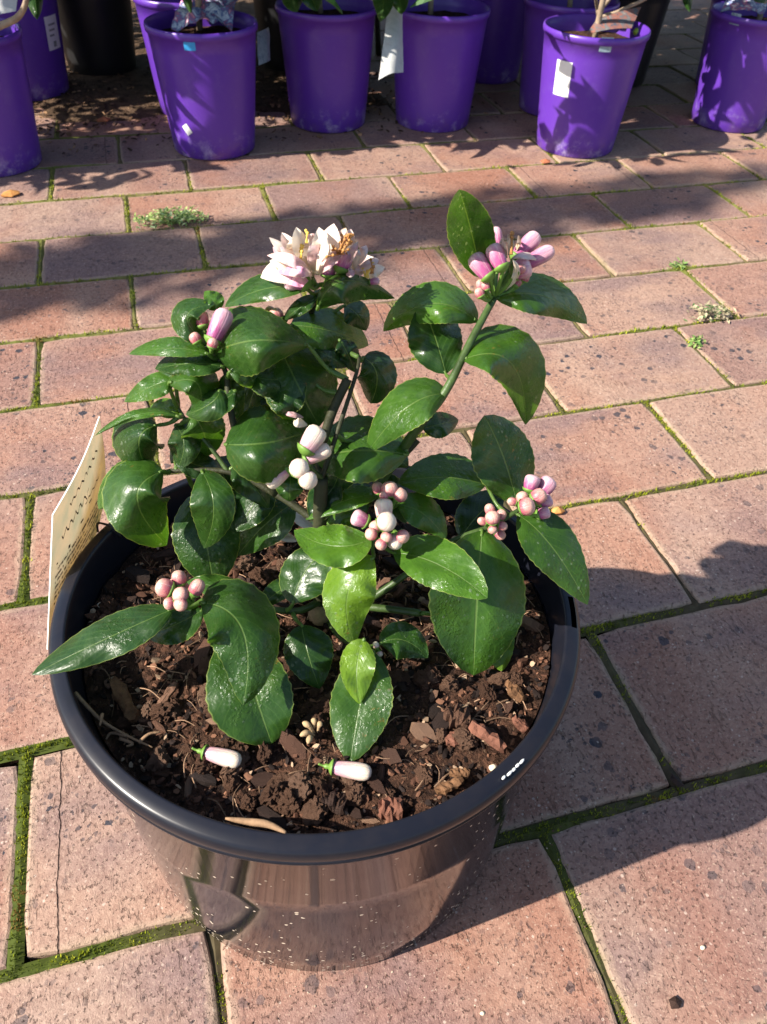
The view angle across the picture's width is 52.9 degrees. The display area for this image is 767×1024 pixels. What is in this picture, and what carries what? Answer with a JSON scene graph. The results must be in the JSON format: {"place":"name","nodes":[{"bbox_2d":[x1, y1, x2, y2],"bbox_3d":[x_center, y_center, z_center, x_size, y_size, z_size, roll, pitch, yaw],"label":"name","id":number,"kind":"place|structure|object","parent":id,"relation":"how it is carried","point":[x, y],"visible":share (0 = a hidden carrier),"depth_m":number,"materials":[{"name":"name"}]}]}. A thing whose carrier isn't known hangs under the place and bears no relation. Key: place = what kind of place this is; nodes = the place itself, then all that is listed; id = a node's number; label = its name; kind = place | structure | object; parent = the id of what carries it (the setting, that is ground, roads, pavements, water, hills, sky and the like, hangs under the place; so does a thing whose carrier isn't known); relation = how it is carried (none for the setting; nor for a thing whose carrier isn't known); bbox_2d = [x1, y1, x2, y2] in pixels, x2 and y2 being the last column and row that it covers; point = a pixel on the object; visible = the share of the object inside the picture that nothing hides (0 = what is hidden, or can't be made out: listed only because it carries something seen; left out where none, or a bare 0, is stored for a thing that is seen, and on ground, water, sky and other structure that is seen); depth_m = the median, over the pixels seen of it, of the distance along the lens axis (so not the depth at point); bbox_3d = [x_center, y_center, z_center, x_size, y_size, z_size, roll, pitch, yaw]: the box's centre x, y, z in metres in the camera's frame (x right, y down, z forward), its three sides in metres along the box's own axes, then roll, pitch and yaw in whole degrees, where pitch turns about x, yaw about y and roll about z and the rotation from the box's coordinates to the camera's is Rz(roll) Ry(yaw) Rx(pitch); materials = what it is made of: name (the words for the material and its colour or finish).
{"place":"outdoors","nodes":[
{"label":"outdoors","id":0,"kind":"place"},
{"bbox_2d":[257,28,269,64],"bbox_3d":[-0.235,-0.921,1.524,0.017,0.052,0.074,15,45,12],"label":"hanging tag","id":1,"kind":"object","parent":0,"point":[263,44],"visible":1,"depth_m":1.52,"materials":[{"name":"grey plastic"}]},
{"bbox_2d":[0,0,766,1023],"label":"pavement","id":2,"kind":"structure","parent":0,"point":[682,878],"depth_m":0.82,"materials":[{"name":"brick"}]},
{"bbox_2d":[1,190,19,196],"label":"fallen leaf","id":3,"kind":"object","parent":2,"relation":"on","point":[10,193],"visible":1,"depth_m":1.31,"materials":[{"name":"orange plant"}]},
{"bbox_2d":[0,17,41,177],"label":"purple pot","id":4,"kind":"object","parent":2,"relation":"on","point":[20,151],"visible":0.97,"depth_m":1.33,"materials":[{"name":"plastic"}]},
{"bbox_2d":[0,0,16,13],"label":"plant card","id":5,"kind":"object","parent":4,"relation":"in","point":[7,6],"visible":1,"depth_m":1.39,"materials":[{"name":"white paper"}]},
{"bbox_2d":[0,0,28,30],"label":"twig","id":6,"kind":"object","parent":4,"relation":"in","point":[14,19],"visible":1,"depth_m":1.21,"materials":[{"name":"brown wood"}]},
{"bbox_2d":[97,116,110,121],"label":"fallen leaf","id":7,"kind":"object","parent":2,"relation":"on","point":[104,119],"visible":1,"depth_m":1.59,"materials":[{"name":"plant"}]},
{"bbox_2d":[133,205,208,228],"bbox_3d":[-0.349,-0.485,1.259,0.124,0.032,0.060,-10,45,-12],"label":"weed","id":8,"kind":"object","parent":2,"relation":"on","point":[181,216],"visible":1,"depth_m":1.25,"materials":[{"name":"green plant"}]},
{"bbox_2d":[144,9,257,160],"bbox_3d":[-0.329,-0.799,1.447,0.200,0.215,0.200,-10,45,-12],"label":"purple pot","id":9,"kind":"object","parent":2,"relation":"on","point":[207,83],"visible":0.92,"depth_m":1.39,"materials":[{"name":"plastic"}]},
{"bbox_2d":[162,25,241,33],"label":"potting soil","id":10,"kind":"structure","parent":9,"relation":"in","point":[206,29],"depth_m":1.43,"materials":[{"name":"brown soil"}]},
{"bbox_2d":[195,0,202,30],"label":"citrus tree","id":11,"kind":"object","parent":10,"relation":"on","point":[199,23],"visible":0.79,"depth_m":1.42,"materials":[{"name":"brown plant"}]},
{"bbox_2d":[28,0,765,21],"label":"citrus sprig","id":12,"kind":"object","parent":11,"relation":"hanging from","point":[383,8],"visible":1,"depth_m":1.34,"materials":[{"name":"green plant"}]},
{"bbox_2d":[378,6,402,79],"bbox_3d":[0.021,-0.866,1.398,0.041,0.098,0.210,5,44,2],"label":"hanging tag","id":13,"kind":"object","parent":12,"relation":"hanging from","point":[392,57],"visible":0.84,"depth_m":1.39,"materials":[{"name":"white plastic"}]},
{"bbox_2d":[171,0,237,31],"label":"plant sleeve","id":14,"kind":"object","parent":10,"relation":"on","point":[215,11],"visible":0.93,"depth_m":1.39,"materials":[{"name":"plastic"}]},
{"bbox_2d":[32,0,390,123],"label":"dirt patch","id":15,"kind":"object","parent":2,"relation":"on","point":[273,82],"visible":0.09,"depth_m":1.74,"materials":[{"name":"brown soil"}]},
{"bbox_2d":[0,0,68,100],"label":"purple pot","id":16,"kind":"object","parent":15,"relation":"on","point":[43,47],"visible":0.66,"depth_m":1.63,"materials":[{"name":"plastic"}]},
{"bbox_2d":[57,0,136,75],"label":"black pot","id":17,"kind":"object","parent":15,"relation":"on","point":[98,37],"visible":0.93,"depth_m":1.76,"materials":[{"name":"black plastic"}]},
{"bbox_2d":[133,0,180,114],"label":"purple pot","id":18,"kind":"object","parent":15,"relation":"on","point":[145,8],"visible":0.15,"depth_m":1.52,"materials":[{"name":"plastic"}]},
{"bbox_2d":[253,0,284,71],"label":"black pot","id":19,"kind":"object","parent":15,"relation":"on","point":[266,14],"visible":0.23,"depth_m":1.82,"materials":[{"name":"black plastic"}]},
{"bbox_2d":[34,11,521,153],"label":"leaf litter","id":20,"kind":"object","parent":2,"relation":"on","point":[152,124],"visible":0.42,"depth_m":1.65,"materials":[{"name":"brown plant"}]},
{"bbox_2d":[48,464,580,971],"bbox_3d":[-0.037,0.129,0.497,0.285,0.224,0.271,-10,45,-12],"label":"plant pot","id":21,"kind":"object","parent":2,"relation":"on","point":[334,900],"visible":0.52,"depth_m":0.39,"materials":[{"name":"black plastic"}]},
{"bbox_2d":[225,817,285,833],"bbox_3d":[-0.055,0.134,0.333,0.029,0.008,0.004,14,45,11],"label":"bark strip","id":22,"kind":"object","parent":21,"relation":"on","point":[256,822],"visible":1,"depth_m":0.33,"materials":[{"name":"beige wood"}]},
{"bbox_2d":[84,489,549,833],"bbox_3d":[-0.034,0.064,0.433,0.259,0.025,0.243,-10,45,-12],"label":"potting mix","id":23,"kind":"object","parent":21,"relation":"in","point":[451,729],"visible":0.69,"depth_m":0.39,"materials":[{"name":"soil"},{"name":"bark"}]},
{"bbox_2d":[75,691,159,747],"bbox_3d":[-0.132,0.103,0.375,0.046,0.016,0.012,15,45,12],"label":"dry twig","id":24,"kind":"object","parent":23,"relation":"on","point":[118,732],"visible":1,"depth_m":0.38,"materials":[{"name":"brown wood"}]},
{"bbox_2d":[191,744,241,767],"bbox_3d":[-0.080,0.116,0.367,0.025,0.008,0.008,12,45,9],"label":"fallen bud","id":25,"kind":"object","parent":23,"relation":"on","point":[223,757],"visible":1,"depth_m":0.36,"materials":[{"name":"white plant"}]},
{"bbox_2d":[281,533,296,541],"bbox_3d":[-0.056,0.015,0.431,0.015,0.006,0.009,14,45,11],"label":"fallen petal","id":26,"kind":"object","parent":23,"relation":"on","point":[289,537],"visible":0.43,"depth_m":0.43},
{"bbox_2d":[294,512,312,527],"bbox_3d":[-0.049,0.002,0.451,0.011,0.006,0.024,-10,45,-12],"label":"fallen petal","id":27,"kind":"object","parent":23,"relation":"on","point":[301,521],"visible":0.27,"depth_m":0.45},
{"bbox_2d":[32,189,589,760],"bbox_3d":[-0.025,-0.020,0.372,0.308,0.237,0.196,-10,45,-12],"label":"lemon bush","id":28,"kind":"object","parent":23,"relation":"on","point":[276,393],"visible":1,"depth_m":0.38,"materials":[{"name":"green plant"}]},
{"bbox_2d":[47,417,120,649],"bbox_3d":[-0.174,0.014,0.439,0.024,0.100,0.093,19,46,16],"label":"care card","id":29,"kind":"object","parent":28,"relation":"hanging from","point":[76,516],"visible":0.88,"depth_m":0.43,"materials":[{"name":"paper"}]},
{"bbox_2d":[300,718,322,743],"bbox_3d":[-0.036,0.108,0.377,0.009,0.009,0.013,22,47,19],"label":"dried flower","id":30,"kind":"object","parent":23,"relation":"on","point":[310,734],"visible":1,"depth_m":0.38,"materials":[{"name":"beige plant"}]},
{"bbox_2d":[318,758,371,780],"bbox_3d":[-0.018,0.121,0.364,0.026,0.008,0.008,8,44,5],"label":"fallen bud","id":31,"kind":"object","parent":23,"relation":"on","point":[359,771],"visible":1,"depth_m":0.36,"materials":[{"name":"white plant"}]},
{"bbox_2d":[489,764,496,770],"bbox_3d":[0.052,0.122,0.368,0.004,0.003,0.003,-10,45,-12],"label":"pebble","id":32,"kind":"object","parent":23,"relation":"on","point":[492,767],"visible":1,"depth_m":0.37,"materials":[{"name":"white stone"}]},
{"bbox_2d":[275,0,376,133],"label":"purple pot","id":33,"kind":"object","parent":2,"relation":"on","point":[327,60],"visible":0.96,"depth_m":1.52,"materials":[{"name":"plastic"}]},
{"bbox_2d":[298,9,357,14],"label":"potting soil","id":34,"kind":"structure","parent":33,"relation":"in","point":[332,12],"depth_m":1.56,"materials":[{"name":"brown soil"}]},
{"bbox_2d":[318,3,323,13],"bbox_3d":[-0.107,-1.154,1.363,0.407,0.489,0.423,-10,45,-12],"label":"citrus tree","id":35,"kind":"object","parent":34,"relation":"on","point":[320,10],"visible":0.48,"depth_m":1.55,"materials":[{"name":"green plant"}]},
{"bbox_2d":[374,14,380,55],"bbox_3d":[0.011,-1.524,1.738,0.551,0.876,0.540,-10,45,-12],"label":"pot","id":36,"kind":"object","parent":2,"relation":"on","point":[377,39],"visible":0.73,"depth_m":2.01,"materials":[{"name":"black plastic"}]},
{"bbox_2d":[0,34,766,1023],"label":"moss","id":37,"kind":"object","parent":2,"relation":"on","point":[542,832],"visible":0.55,"depth_m":0.71,"materials":[{"name":"green plant"}]},
{"bbox_2d":[143,702,709,1023],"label":"soil crumbs","id":38,"kind":"object","parent":2,"relation":"on","point":[462,930],"visible":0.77,"depth_m":0.51,"materials":[{"name":"brown soil"}]},
{"bbox_2d":[394,0,489,132],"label":"purple pot","id":39,"kind":"object","parent":2,"relation":"on","point":[435,81],"visible":0.9,"depth_m":1.55,"materials":[{"name":"plastic"}]},
{"bbox_2d":[408,10,469,16],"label":"potting soil","id":40,"kind":"structure","parent":39,"relation":"in","point":[445,13],"depth_m":1.59,"materials":[{"name":"brown soil"}]},
{"bbox_2d":[326,0,433,14],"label":"citrus tree","id":41,"kind":"object","parent":40,"relation":"on","point":[416,3],"visible":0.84,"depth_m":1.27,"materials":[{"name":"green plant"}]},
{"bbox_2d":[476,0,524,83],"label":"purple pot","id":42,"kind":"object","parent":2,"relation":"on","point":[500,56],"visible":0.56,"depth_m":1.82,"materials":[{"name":"plastic"}]},
{"bbox_2d":[540,159,550,162],"bbox_3d":[0.318,-0.689,1.508,0.021,0.006,0.018,-10,45,-12],"label":"terracotta chip","id":43,"kind":"object","parent":2,"relation":"on","point":[545,161],"visible":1,"depth_m":1.50,"materials":[{"name":"orange ceramic"}]},
{"bbox_2d":[551,506,564,513],"bbox_3d":[0.180,-0.003,0.795,0.015,0.006,0.010,-10,45,-12],"label":"fallen leaf","id":44,"kind":"object","parent":2,"relation":"on","point":[558,510],"visible":0.89,"depth_m":0.79,"materials":[{"name":"plant"}]},
{"bbox_2d":[519,0,619,115],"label":"purple pot","id":45,"kind":"object","parent":2,"relation":"on","point":[537,13],"visible":0.41,"depth_m":1.65,"materials":[{"name":"plastic"}]},
{"bbox_2d":[567,0,572,7],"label":"citrus tree","id":46,"kind":"object","parent":45,"relation":"in","point":[569,3],"visible":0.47,"depth_m":1.62,"materials":[{"name":"brown plant"}]},
{"bbox_2d":[536,13,650,158],"bbox_3d":[0.397,-0.836,1.518,0.200,0.217,0.200,-10,45,-12],"label":"purple pot","id":47,"kind":"object","parent":2,"relation":"on","point":[586,84],"visible":0.91,"depth_m":1.47,"materials":[{"name":"plastic"}]},
{"bbox_2d":[561,30,627,38],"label":"potting soil","id":48,"kind":"structure","parent":47,"relation":"in","point":[603,34],"depth_m":1.50,"materials":[{"name":"brown soil"}]},
{"bbox_2d":[592,0,605,37],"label":"citrus tree","id":49,"kind":"object","parent":48,"relation":"on","point":[600,11],"visible":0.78,"depth_m":1.43,"materials":[{"name":"brown plant"}]},
{"bbox_2d":[586,7,640,34],"bbox_3d":[0.443,-0.922,1.450,0.175,0.025,0.043,-27,52,-27],"label":"plant card","id":50,"kind":"object","parent":48,"relation":"on","point":[625,19],"visible":1,"depth_m":1.45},
{"bbox_2d":[594,0,645,31],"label":"twig","id":51,"kind":"object","parent":48,"relation":"on","point":[627,7],"visible":0.48,"depth_m":1.47,"materials":[{"name":"brown wood"}]},
{"bbox_2d":[619,0,669,87],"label":"black pot","id":52,"kind":"object","parent":2,"relation":"on","point":[651,14],"visible":0.23,"depth_m":1.80,"materials":[{"name":"black plastic"}]},
{"bbox_2d":[669,996,681,1008],"bbox_3d":[0.182,0.306,0.480,0.009,0.003,0.007,-10,45,-12],"label":"dark chip","id":53,"kind":"object","parent":2,"relation":"on","point":[675,1002],"visible":1,"depth_m":0.48,"materials":[{"name":"brown stone"}]},
{"bbox_2d":[670,773,683,786],"bbox_3d":[0.223,0.204,0.587,0.008,0.003,0.012,-10,45,-12],"label":"dark chip","id":54,"kind":"object","parent":2,"relation":"on","point":[675,780],"visible":1,"depth_m":0.59,"materials":[{"name":"brown plant"}]},
{"bbox_2d":[667,257,687,270],"bbox_3d":[0.464,-0.390,1.210,0.032,0.019,0.034,18,46,16],"label":"weed","id":55,"kind":"object","parent":2,"relation":"on","point":[677,265],"visible":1,"depth_m":1.21,"materials":[{"name":"green plant"}]},
{"bbox_2d":[686,335,707,348],"bbox_3d":[0.425,-0.232,1.045,0.026,0.016,0.031,33,52,28],"label":"weed","id":56,"kind":"object","parent":2,"relation":"on","point":[696,340],"visible":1,"depth_m":1.04,"materials":[{"name":"green plant"}]},
{"bbox_2d":[683,300,735,322],"bbox_3d":[0.463,-0.287,1.094,0.078,0.029,0.044,-2,44,-5],"label":"weed","id":57,"kind":"object","parent":2,"relation":"on","point":[723,309],"visible":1,"depth_m":1.09,"materials":[{"name":"plant"}]},
{"bbox_2d":[695,0,725,83],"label":"purple pot","id":58,"kind":"object","parent":2,"relation":"on","point":[705,37],"visible":0.14,"depth_m":1.88,"materials":[{"name":"plastic"}]},
{"bbox_2d":[691,1,766,133],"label":"purple pot","id":59,"kind":"object","parent":2,"relation":"on","point":[731,93],"visible":0.94,"depth_m":1.62,"materials":[{"name":"plastic"}]},
{"bbox_2d":[741,15,766,20],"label":"potting soil","id":60,"kind":"structure","parent":59,"relation":"in","point":[754,17],"depth_m":1.66,"materials":[{"name":"brown soil"}]},
{"bbox_2d":[720,0,766,13],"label":"plant card","id":61,"kind":"object","parent":60,"relation":"on","point":[747,5],"visible":0.95,"depth_m":1.56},
{"bbox_2d":[756,0,766,19],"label":"citrus tree","id":62,"kind":"object","parent":60,"relation":"on","point":[759,17],"visible":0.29,"depth_m":1.59,"materials":[{"name":"brown plant"}]}
]}

